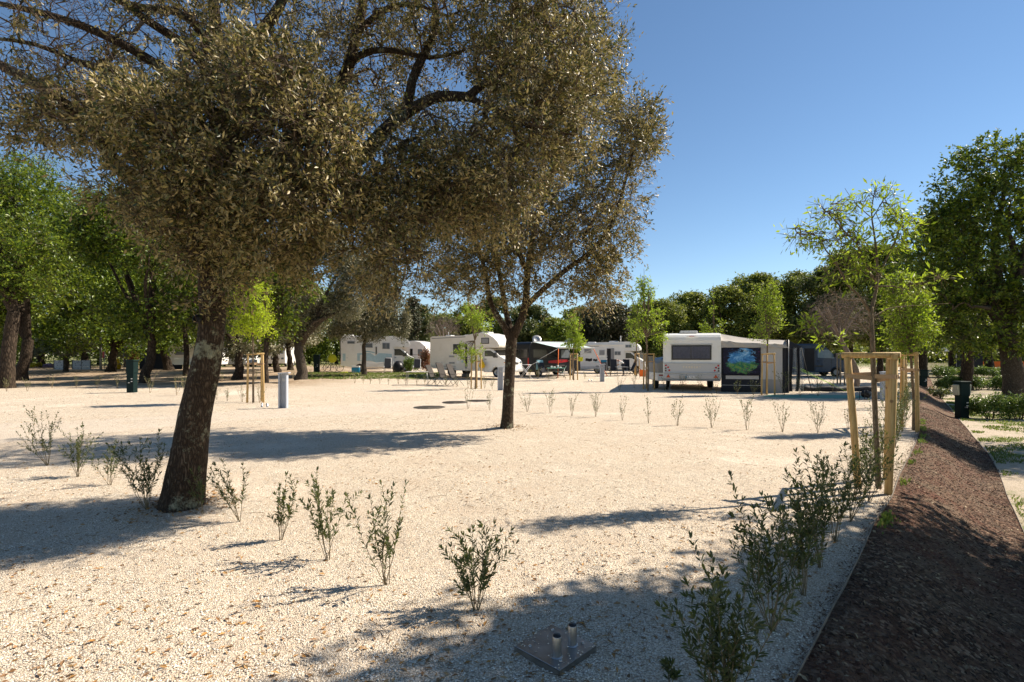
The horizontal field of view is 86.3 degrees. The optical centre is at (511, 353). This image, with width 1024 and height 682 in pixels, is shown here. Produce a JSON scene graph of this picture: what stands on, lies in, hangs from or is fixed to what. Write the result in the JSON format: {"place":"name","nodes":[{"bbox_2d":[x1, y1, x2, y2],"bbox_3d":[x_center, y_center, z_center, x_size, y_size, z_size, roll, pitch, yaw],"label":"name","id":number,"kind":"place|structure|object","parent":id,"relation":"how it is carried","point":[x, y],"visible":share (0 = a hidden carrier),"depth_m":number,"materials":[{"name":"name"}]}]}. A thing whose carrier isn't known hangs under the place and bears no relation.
{"place":"outdoors","nodes":[
{"label":"outdoors","id":0,"kind":"place"},
{"bbox_2d":[0,397,502,442],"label":"gravel track","id":1,"kind":"structure","parent":0,"point":[7,434],"depth_m":14.96,"materials":[{"name":"beige gravel"}]},
{"bbox_2d":[0,356,917,681],"bbox_3d":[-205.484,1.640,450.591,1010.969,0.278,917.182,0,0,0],"label":"gravel ground","id":2,"kind":"structure","parent":0,"point":[468,438],"depth_m":5.75,"materials":[{"name":"beige gravel"}]},
{"bbox_2d":[16,405,61,464],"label":"young shrub","id":3,"kind":"object","parent":2,"relation":"on","point":[51,425],"visible":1,"depth_m":8.54,"materials":[{"name":"green plant"}]},
{"bbox_2d":[0,204,84,387],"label":"oak tree","id":4,"kind":"object","parent":2,"relation":"on","point":[14,282],"visible":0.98,"depth_m":27.79,"materials":[{"name":"green plant"}]},
{"bbox_2d":[0,151,113,380],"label":"oak tree","id":5,"kind":"object","parent":2,"relation":"on","point":[13,192],"visible":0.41,"depth_m":35.91,"materials":[{"name":"green plant"}]},
{"bbox_2d":[0,143,115,367],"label":"oak tree","id":6,"kind":"object","parent":2,"relation":"on","point":[38,357],"visible":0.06,"depth_m":60.82,"materials":[{"name":"green plant"}]},
{"bbox_2d":[32,333,100,371],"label":"olive tree","id":7,"kind":"object","parent":2,"relation":"on","point":[37,351],"visible":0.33,"depth_m":47.72,"materials":[{"name":"green plant"}]},
{"bbox_2d":[57,422,103,476],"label":"young shrub","id":8,"kind":"object","parent":2,"relation":"on","point":[78,453],"visible":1,"depth_m":7.77,"materials":[{"name":"green plant"}]},
{"bbox_2d":[0,173,160,363],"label":"oak tree","id":9,"kind":"object","parent":2,"relation":"on","point":[83,356],"visible":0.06,"depth_m":57.67,"materials":[{"name":"green plant"}]},
{"bbox_2d":[2,210,196,371],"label":"oak tree","id":10,"kind":"object","parent":2,"relation":"on","point":[112,356],"visible":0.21,"depth_m":44.01,"materials":[{"name":"green plant"}]},
{"bbox_2d":[89,440,118,484],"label":"young shrub","id":11,"kind":"object","parent":2,"relation":"on","point":[111,470],"visible":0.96,"depth_m":7.29,"materials":[{"name":"green plant"}]},
{"bbox_2d":[37,176,223,382],"bbox_3d":[-22.019,-4.577,32.881,11.662,13.093,6.666,0,0,0],"label":"oak tree","id":12,"kind":"object","parent":2,"relation":"on","point":[142,323],"visible":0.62,"depth_m":32.12,"materials":[{"name":"green plant"}]},
{"bbox_2d":[125,360,138,392],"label":"supply pillar","id":13,"kind":"structure","parent":2,"relation":"on","point":[132,374],"depth_m":24.62,"materials":[{"name":"green plastic"}]},
{"bbox_2d":[67,197,198,369],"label":"oak tree","id":14,"kind":"object","parent":2,"relation":"on","point":[166,362],"visible":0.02,"depth_m":50.46,"materials":[{"name":"green plant"}]},
{"bbox_2d":[105,428,170,508],"bbox_3d":[-4.085,1.299,6.110,0.760,0.886,0.556,0,0,-19],"label":"young shrub","id":15,"kind":"object","parent":2,"relation":"on","point":[148,477],"visible":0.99,"depth_m":6.06,"materials":[{"name":"green plant"}]},
{"bbox_2d":[126,344,181,368],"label":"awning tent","id":16,"kind":"object","parent":2,"relation":"on","point":[158,363],"visible":0.13,"depth_m":56.19,"materials":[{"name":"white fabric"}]},
{"bbox_2d":[128,254,196,375],"bbox_3d":[-24.106,-3.508,39.961,7.955,10.655,5.052,0,0,0],"label":"oak tree","id":17,"kind":"object","parent":2,"relation":"on","point":[186,361],"visible":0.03,"depth_m":39.83,"materials":[{"name":"green plant"}]},
{"bbox_2d":[187,465,208,513],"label":"young shrub","id":18,"kind":"object","parent":2,"relation":"on","point":[200,486],"visible":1,"depth_m":5.92,"materials":[{"name":"green plant"}]},
{"bbox_2d":[169,344,228,363],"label":"caravan","id":19,"kind":"object","parent":2,"relation":"on","point":[179,354],"visible":0.09,"depth_m":54.96,"materials":[{"name":"white metal"}]},
{"bbox_2d":[206,457,249,521],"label":"young shrub","id":20,"kind":"object","parent":2,"relation":"on","point":[234,499],"visible":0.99,"depth_m":5.62,"materials":[{"name":"green plant"}]},
{"bbox_2d":[180,258,289,379],"bbox_3d":[-18.658,-2.396,37.346,6.476,9.005,8.194,0,0,0],"label":"oak tree","id":21,"kind":"object","parent":2,"relation":"on","point":[240,348],"visible":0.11,"depth_m":36.83,"materials":[{"name":"green plant"}]},
{"bbox_2d":[227,278,280,402],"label":"young ash tree","id":22,"kind":"object","parent":2,"relation":"on","point":[250,322],"visible":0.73,"depth_m":19.53,"materials":[{"name":"green plant"}]},
{"bbox_2d":[246,353,264,402],"bbox_3d":[-9.325,0.902,19.790,0.596,1.898,0.589,0,0,-32],"label":"tree stake frame","id":23,"kind":"object","parent":2,"relation":"on","point":[261,364],"visible":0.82,"depth_m":19.68,"materials":[{"name":"brown wood"}]},
{"bbox_2d":[225,243,331,382],"bbox_3d":[-13.894,-2.450,31.003,7.098,8.688,4.382,0,0,0],"label":"young tree","id":24,"kind":"object","parent":2,"relation":"on","point":[277,295],"visible":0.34,"depth_m":30.87,"materials":[{"name":"green plant"}]},
{"bbox_2d":[268,347,295,366],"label":"motorhome","id":25,"kind":"object","parent":2,"relation":"on","point":[282,357],"visible":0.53,"depth_m":64.39,"materials":[{"name":"white metal"}]},
{"bbox_2d":[267,471,298,540],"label":"young shrub","id":26,"kind":"object","parent":2,"relation":"on","point":[281,514],"visible":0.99,"depth_m":5.13,"materials":[{"name":"green plant"}]},
{"bbox_2d":[277,372,290,407],"bbox_3d":[-7.383,1.225,17.697,0.357,1.266,0.192,0,0,0],"label":"service pedestal","id":27,"kind":"object","parent":2,"relation":"on","point":[282,390],"visible":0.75,"depth_m":17.70,"materials":[{"name":"grey paint"}]},
{"bbox_2d":[272,286,325,369],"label":"oak tree","id":28,"kind":"object","parent":2,"relation":"on","point":[287,347],"visible":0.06,"depth_m":51.91,"materials":[{"name":"green plant"}]},
{"bbox_2d":[233,225,392,379],"bbox_3d":[-11.996,-3.203,34.001,10.750,10.476,4.064,0,0,0],"label":"holm oak","id":29,"kind":"object","parent":2,"relation":"on","point":[319,313],"visible":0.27,"depth_m":33.75,"materials":[{"name":"green plant"}]},
{"bbox_2d":[0,0,635,512],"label":"holm oak","id":30,"kind":"object","parent":2,"relation":"on","point":[214,198],"visible":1,"depth_m":5.92,"materials":[{"name":"green plant"}]},
{"bbox_2d":[101,424,535,523],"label":"trunk foot litter","id":31,"kind":"object","parent":2,"relation":"on","point":[155,506],"visible":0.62,"depth_m":6.20,"materials":[{"name":"brown plant"}]},
{"bbox_2d":[303,290,345,363],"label":"oak tree","id":32,"kind":"object","parent":2,"relation":"on","point":[317,349],"visible":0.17,"depth_m":80.63,"materials":[{"name":"green plant"}]},
{"bbox_2d":[298,466,362,559],"bbox_3d":[-1.589,1.373,4.691,0.503,0.799,0.491,0,0,0],"label":"young shrub","id":33,"kind":"object","parent":2,"relation":"on","point":[319,527],"visible":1,"depth_m":4.63,"materials":[{"name":"green plant"}]},
{"bbox_2d":[320,275,414,374],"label":"holm oak","id":34,"kind":"object","parent":2,"relation":"on","point":[365,332],"visible":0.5,"depth_m":40.60,"materials":[{"name":"green plant"}]},
{"bbox_2d":[337,479,408,584],"bbox_3d":[-1.026,1.361,4.092,0.456,0.809,0.443,0,0,0],"label":"young shrub","id":35,"kind":"object","parent":2,"relation":"on","point":[387,543],"visible":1,"depth_m":4.13,"materials":[{"name":"green plant"}]},
{"bbox_2d":[308,372,439,378],"bbox_3d":[-10.704,1.565,40.797,11.270,0.352,7.427,0,0,0],"label":"grass strip","id":36,"kind":"object","parent":2,"relation":"on","point":[410,375],"depth_m":39.88,"materials":[{"name":"green plant"}]},
{"bbox_2d":[340,335,412,371],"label":"motorhome","id":37,"kind":"object","parent":2,"relation":"on","point":[351,352],"visible":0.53,"depth_m":46.07,"materials":[{"name":"white plastic"}]},
{"bbox_2d":[400,295,423,340],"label":"tree","id":38,"kind":"object","parent":2,"relation":"on","point":[417,326],"visible":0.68,"depth_m":65.65,"materials":[{"name":"green plant"}]},
{"bbox_2d":[400,341,429,366],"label":"camper van","id":39,"kind":"object","parent":2,"relation":"on","point":[414,348],"visible":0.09,"depth_m":58.36,"materials":[{"name":"white metal"}]},
{"bbox_2d":[417,304,434,341],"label":"tree","id":40,"kind":"object","parent":2,"relation":"on","point":[423,336],"visible":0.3,"depth_m":73.00,"materials":[{"name":"green plant"}]},
{"bbox_2d":[425,313,460,336],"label":"bare tree","id":41,"kind":"object","parent":2,"relation":"on","point":[442,325],"visible":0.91,"depth_m":61.83,"materials":[{"name":"grey plant"}]},
{"bbox_2d":[428,310,460,340],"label":"tree","id":42,"kind":"object","parent":2,"relation":"on","point":[444,314],"visible":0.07,"depth_m":80.95,"materials":[{"name":"green plant"}]},
{"bbox_2d":[0,389,911,681],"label":"fallen leaves","id":43,"kind":"object","parent":2,"relation":"on","point":[356,585],"depth_m":3.71,"materials":[{"name":"brown plant"}]},
{"bbox_2d":[442,304,483,335],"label":"tree","id":44,"kind":"object","parent":2,"relation":"on","point":[463,329],"visible":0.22,"depth_m":70.41,"materials":[{"name":"green plant"}]},
{"bbox_2d":[451,300,493,388],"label":"young maple tree","id":45,"kind":"object","parent":2,"relation":"on","point":[476,321],"visible":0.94,"depth_m":27.05,"materials":[{"name":"green plant"}]},
{"bbox_2d":[430,332,522,376],"bbox_3d":[-2.806,-0.075,39.275,7.080,3.350,2.895,0,0,31],"label":"motorhome","id":46,"kind":"object","parent":2,"relation":"on","point":[443,347],"visible":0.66,"depth_m":38.42,"materials":[{"name":"white plastic"}]},
{"bbox_2d":[438,519,519,610],"bbox_3d":[-0.213,1.451,3.722,0.545,0.654,0.368,0,0,0],"label":"young shrub","id":47,"kind":"object","parent":2,"relation":"on","point":[466,557],"visible":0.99,"depth_m":3.75,"materials":[{"name":"green plant"}]},
{"bbox_2d":[473,295,512,348],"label":"tree","id":48,"kind":"object","parent":2,"relation":"on","point":[497,328],"visible":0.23,"depth_m":67.12,"materials":[{"name":"green plant"}]},
{"bbox_2d":[0,305,1023,363],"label":"distant wood","id":49,"kind":"object","parent":2,"relation":"on","point":[930,357],"visible":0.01,"depth_m":105.53,"materials":[{"name":"green plant"}]},
{"bbox_2d":[502,304,552,341],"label":"tree","id":50,"kind":"object","parent":2,"relation":"on","point":[536,311],"visible":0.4,"depth_m":65.01,"materials":[{"name":"green plant"}]},
{"bbox_2d":[406,0,673,428],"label":"holm oak","id":51,"kind":"object","parent":2,"relation":"on","point":[642,130],"visible":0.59,"depth_m":11.99,"materials":[{"name":"green plant"}]},
{"bbox_2d":[530,315,570,340],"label":"tree","id":52,"kind":"object","parent":2,"relation":"on","point":[541,330],"visible":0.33,"depth_m":61.42,"materials":[{"name":"green plant"}]},
{"bbox_2d":[514,622,595,675],"bbox_3d":[0.253,1.664,3.190,0.340,0.170,0.340,2,2,44],"label":"ground anchor plate","id":53,"kind":"object","parent":2,"relation":"on","point":[556,648],"visible":1,"depth_m":3.14,"materials":[{"name":"metal"}]},
{"bbox_2d":[516,341,594,376],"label":"camper van","id":54,"kind":"object","parent":2,"relation":"on","point":[546,352],"visible":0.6,"depth_m":42.24,"materials":[{"name":"paint"}]},
{"bbox_2d":[544,321,583,358],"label":"tree","id":55,"kind":"object","parent":2,"relation":"on","point":[557,332],"visible":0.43,"depth_m":57.28,"materials":[{"name":"green plant"}]},
{"bbox_2d":[560,312,587,379],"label":"young maple tree","id":56,"kind":"object","parent":2,"relation":"on","point":[575,337],"visible":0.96,"depth_m":36.39,"materials":[{"name":"green plant"}]},
{"bbox_2d":[568,300,638,353],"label":"tree","id":57,"kind":"object","parent":2,"relation":"on","point":[606,332],"visible":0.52,"depth_m":63.88,"materials":[{"name":"green plant"}]},
{"bbox_2d":[580,336,645,372],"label":"motorhome","id":58,"kind":"object","parent":2,"relation":"on","point":[618,350],"visible":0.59,"depth_m":49.21,"materials":[{"name":"white metal"}]},
{"bbox_2d":[624,267,669,390],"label":"young ash tree","id":59,"kind":"object","parent":2,"relation":"on","point":[647,296],"visible":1,"depth_m":25.70,"materials":[{"name":"green plant"}]},
{"bbox_2d":[649,359,668,389],"bbox_3d":[7.798,1.016,27.850,1.261,1.460,2.500,0,0,0],"label":"cargo trailer","id":60,"kind":"object","parent":2,"relation":"on","point":[658,369],"visible":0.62,"depth_m":27.20,"materials":[{"name":"grey metal"}]},
{"bbox_2d":[626,297,695,356],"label":"tree","id":61,"kind":"object","parent":2,"relation":"on","point":[677,315],"visible":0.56,"depth_m":58.59,"materials":[{"name":"green plant"}]},
{"bbox_2d":[659,656,684,681],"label":"young shrub","id":62,"kind":"object","parent":2,"relation":"on","point":[673,673],"visible":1,"depth_m":2.84,"materials":[{"name":"green plant"}]},
{"bbox_2d":[663,331,720,390],"bbox_3d":[9.329,0.321,28.765,2.582,2.870,6.998,0,0,16],"label":"caravan","id":63,"kind":"object","parent":2,"relation":"on","point":[692,355],"visible":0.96,"depth_m":25.50,"materials":[{"name":"silver metal"}]},
{"bbox_2d":[671,345,710,359],"bbox_3d":[8.366,-0.067,25.494,1.779,0.694,0.078,0,0,16],"label":"window","id":64,"kind":"structure","parent":63,"relation":"in","point":[678,352],"depth_m":25.50,"materials":[{"name":"grey glass"}]},
{"bbox_2d":[665,289,728,331],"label":"tree","id":65,"kind":"object","parent":2,"relation":"on","point":[692,302],"visible":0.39,"depth_m":60.62,"materials":[{"name":"green plant"}]},
{"bbox_2d":[698,286,725,334],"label":"young ash tree","id":66,"kind":"object","parent":2,"relation":"on","point":[704,328],"visible":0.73,"depth_m":51.77,"materials":[{"name":"green plant"}]},
{"bbox_2d":[654,530,803,681],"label":"young shrub","id":67,"kind":"object","parent":2,"relation":"on","point":[732,649],"visible":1,"depth_m":2.57,"materials":[{"name":"green plant"}]},
{"bbox_2d":[698,284,770,338],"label":"tree","id":68,"kind":"object","parent":2,"relation":"on","point":[723,295],"visible":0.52,"depth_m":57.14,"materials":[{"name":"green plant"}]},
{"bbox_2d":[725,270,801,339],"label":"tree","id":69,"kind":"object","parent":2,"relation":"on","point":[746,284],"visible":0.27,"depth_m":58.75,"materials":[{"name":"green plant"}]},
{"bbox_2d":[721,334,811,392],"bbox_3d":[12.210,0.393,27.210,3.834,2.712,5.276,0,0,16],"label":"awning tent","id":70,"kind":"object","parent":2,"relation":"on","point":[782,350],"visible":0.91,"depth_m":24.74,"materials":[{"name":"fabric"}]},
{"bbox_2d":[723,347,760,374],"bbox_3d":[10.508,0.332,24.976,1.619,1.272,0.027,0,0,16],"label":"printed cloth picture","id":71,"kind":"object","parent":70,"relation":"hanging from","point":[741,360],"visible":1,"depth_m":24.98},
{"bbox_2d":[747,278,788,352],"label":"young maple tree","id":72,"kind":"object","parent":2,"relation":"on","point":[770,316],"visible":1,"depth_m":23.57,"materials":[{"name":"green plant"}]},
{"bbox_2d":[761,353,775,394],"bbox_3d":[10.805,0.903,23.188,0.488,1.896,0.705,0,0,0],"label":"tree stake frame","id":73,"kind":"object","parent":2,"relation":"on","point":[766,361],"visible":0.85,"depth_m":23.16,"materials":[{"name":"brown wood"}]},
{"bbox_2d":[726,470,823,632],"bbox_3d":[1.638,1.281,3.517,0.548,0.985,0.561,0,0,0],"label":"young shrub","id":74,"kind":"object","parent":2,"relation":"on","point":[767,566],"visible":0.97,"depth_m":3.46,"materials":[{"name":"green plant"}]},
{"bbox_2d":[768,268,828,342],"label":"tree","id":75,"kind":"object","parent":2,"relation":"on","point":[788,306],"visible":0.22,"depth_m":56.90,"materials":[{"name":"green plant"}]},
{"bbox_2d":[764,447,834,595],"bbox_3d":[2.068,1.229,3.992,0.427,1.079,0.339,0,0,-17],"label":"young shrub","id":76,"kind":"object","parent":2,"relation":"on","point":[807,531],"visible":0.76,"depth_m":3.95,"materials":[{"name":"green plant"}]},
{"bbox_2d":[784,445,840,567],"bbox_3d":[2.408,1.267,4.453,0.691,1.003,0.349,0,0,-36],"label":"young shrub","id":77,"kind":"object","parent":2,"relation":"on","point":[824,523],"visible":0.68,"depth_m":4.46,"materials":[{"name":"green plant"}]},
{"bbox_2d":[763,395,862,398],"bbox_3d":[12.496,1.738,22.320,4.386,0.040,1.750,0,0,0],"label":"groundsheet","id":78,"kind":"object","parent":2,"relation":"on","point":[815,396],"visible":0.68,"depth_m":22.14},
{"bbox_2d":[792,343,843,376],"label":"camper van","id":79,"kind":"object","parent":2,"relation":"on","point":[823,361],"visible":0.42,"depth_m":41.98,"materials":[{"name":"grey paint"}]},
{"bbox_2d":[786,263,858,350],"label":"tree","id":80,"kind":"object","parent":2,"relation":"on","point":[807,285],"visible":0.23,"depth_m":53.73,"materials":[{"name":"green plant"}]},
{"bbox_2d":[808,441,860,541],"bbox_3d":[3.013,1.274,5.104,0.451,0.999,0.441,0,0,35],"label":"young shrub","id":81,"kind":"object","parent":2,"relation":"on","point":[841,509],"visible":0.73,"depth_m":5.05,"materials":[{"name":"green plant"}]},
{"bbox_2d":[800,386,871,391],"bbox_3d":[15.247,1.645,25.604,3.370,0.318,0.497,0,0,0],"label":"rolled tarp","id":82,"kind":"object","parent":2,"relation":"on","point":[824,388],"visible":0.61,"depth_m":25.51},
{"bbox_2d":[805,248,871,372],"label":"tree","id":83,"kind":"object","parent":2,"relation":"on","point":[851,340],"visible":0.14,"depth_m":49.84,"materials":[{"name":"green plant"}]},
{"bbox_2d":[797,287,884,386],"bbox_3d":[17.396,-0.802,29.037,3.854,5.530,3.896,0,0,0],"label":"bare tree","id":84,"kind":"object","parent":2,"relation":"on","point":[834,329],"visible":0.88,"depth_m":28.81,"materials":[{"name":"brown plant"}]},
{"bbox_2d":[770,432,917,681],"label":"spilled chips","id":85,"kind":"object","parent":2,"relation":"on","point":[802,649],"visible":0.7,"depth_m":3.90,"materials":[{"name":"brown wood"}]},
{"bbox_2d":[791,432,918,681],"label":"metal kerb strip","id":86,"kind":"object","parent":2,"relation":"on","point":[822,626],"visible":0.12,"depth_m":3.91,"materials":[{"name":"grey metal"}]},
{"bbox_2d":[839,434,891,521],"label":"young shrub","id":87,"kind":"object","parent":2,"relation":"on","point":[863,476],"visible":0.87,"depth_m":5.66,"materials":[{"name":"green plant"}]},
{"bbox_2d":[773,177,962,488],"bbox_3d":[4.445,-0.276,6.838,2.622,3.975,0.944,0,0,-11],"label":"young hackberry tree","id":88,"kind":"object","parent":2,"relation":"on","point":[856,242],"visible":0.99,"depth_m":6.83,"materials":[{"name":"green plant"}]},
{"bbox_2d":[841,352,900,494],"bbox_3d":[4.937,0.914,7.288,1.152,1.874,0.638,0,0,-42],"label":"tree stake frame","id":89,"kind":"object","parent":2,"relation":"on","point":[890,377],"visible":0.86,"depth_m":6.94,"materials":[{"name":"brown wood"}]},
{"bbox_2d":[846,242,902,373],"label":"tree","id":90,"kind":"object","parent":2,"relation":"on","point":[866,340],"visible":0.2,"depth_m":43.90,"materials":[{"name":"green plant"}]},
{"bbox_2d":[852,428,912,501],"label":"young shrub","id":91,"kind":"object","parent":2,"relation":"on","point":[881,482],"visible":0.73,"depth_m":6.50,"materials":[{"name":"green plant"}]},
{"bbox_2d":[871,265,946,430],"bbox_3d":[9.086,-0.104,12.505,1.560,3.908,1.076,0,0,0],"label":"young maple tree","id":92,"kind":"object","parent":2,"relation":"on","point":[911,333],"visible":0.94,"depth_m":12.43,"materials":[{"name":"green plant"}]},
{"bbox_2d":[899,352,919,431],"bbox_3d":[9.203,0.904,12.762,0.270,1.909,1.244,0,0,20],"label":"tree stake frame","id":93,"kind":"object","parent":2,"relation":"on","point":[915,370],"visible":0.53,"depth_m":12.21,"materials":[{"name":"brown wood"}]},
{"bbox_2d":[0,0,1023,355],"label":"sky","id":94,"kind":"structure","parent":0,"point":[777,105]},
{"bbox_2d":[795,368,1023,681],"bbox_3d":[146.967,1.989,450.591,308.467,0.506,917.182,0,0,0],"label":"mulch bank","id":95,"kind":"structure","parent":0,"point":[936,404],"depth_m":4.57,"materials":[{"name":"brown plant"}]},
{"bbox_2d":[856,237,949,376],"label":"oak tree","id":96,"kind":"object","parent":95,"relation":"on","point":[923,362],"visible":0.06,"depth_m":41.79,"materials":[{"name":"green plant"}]},
{"bbox_2d":[877,419,929,533],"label":"edge weeds","id":97,"kind":"object","parent":95,"relation":"on","point":[887,517],"visible":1,"depth_m":7.33,"materials":[{"name":"green plant"}]},
{"bbox_2d":[798,406,1023,681],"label":"wood chips","id":98,"kind":"object","parent":95,"relation":"on","point":[957,659],"visible":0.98,"depth_m":4.81,"materials":[{"name":"brown wood"}]},
{"bbox_2d":[838,355,1023,529],"bbox_3d":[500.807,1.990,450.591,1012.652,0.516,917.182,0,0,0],"label":"ground","id":99,"kind":"structure","parent":0,"point":[1013,483],"depth_m":14.07,"materials":[{"name":"beige gravel"}]},
{"bbox_2d":[931,374,954,389],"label":"bush","id":100,"kind":"object","parent":99,"relation":"on","point":[945,383],"visible":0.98,"depth_m":32.99,"materials":[{"name":"green plant"}]},
{"bbox_2d":[874,196,1023,389],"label":"oak tree","id":101,"kind":"object","parent":99,"relation":"on","point":[967,370],"visible":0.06,"depth_m":32.81,"materials":[{"name":"green plant"}]},
{"bbox_2d":[880,127,1023,402],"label":"oak tree","id":102,"kind":"object","parent":99,"relation":"on","point":[996,296],"visible":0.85,"depth_m":24.59,"materials":[{"name":"green plant"}]},
{"bbox_2d":[952,381,971,418],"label":"supply pillar","id":103,"kind":"structure","parent":99,"relation":"on","point":[961,391],"depth_m":18.87,"materials":[{"name":"green plastic"}]},
{"bbox_2d":[968,390,1010,419],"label":"bush","id":104,"kind":"object","parent":99,"relation":"on","point":[983,405],"visible":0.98,"depth_m":18.53,"materials":[{"name":"green plant"}]},
{"bbox_2d":[1001,391,1023,419],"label":"bush","id":105,"kind":"object","parent":99,"relation":"on","point":[1016,404],"visible":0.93,"depth_m":18.43,"materials":[{"name":"green plant"}]},
{"bbox_2d":[943,398,1023,518],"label":"grass","id":106,"kind":"structure","parent":0,"point":[1012,439],"depth_m":13.90,"materials":[{"name":"green plant"}]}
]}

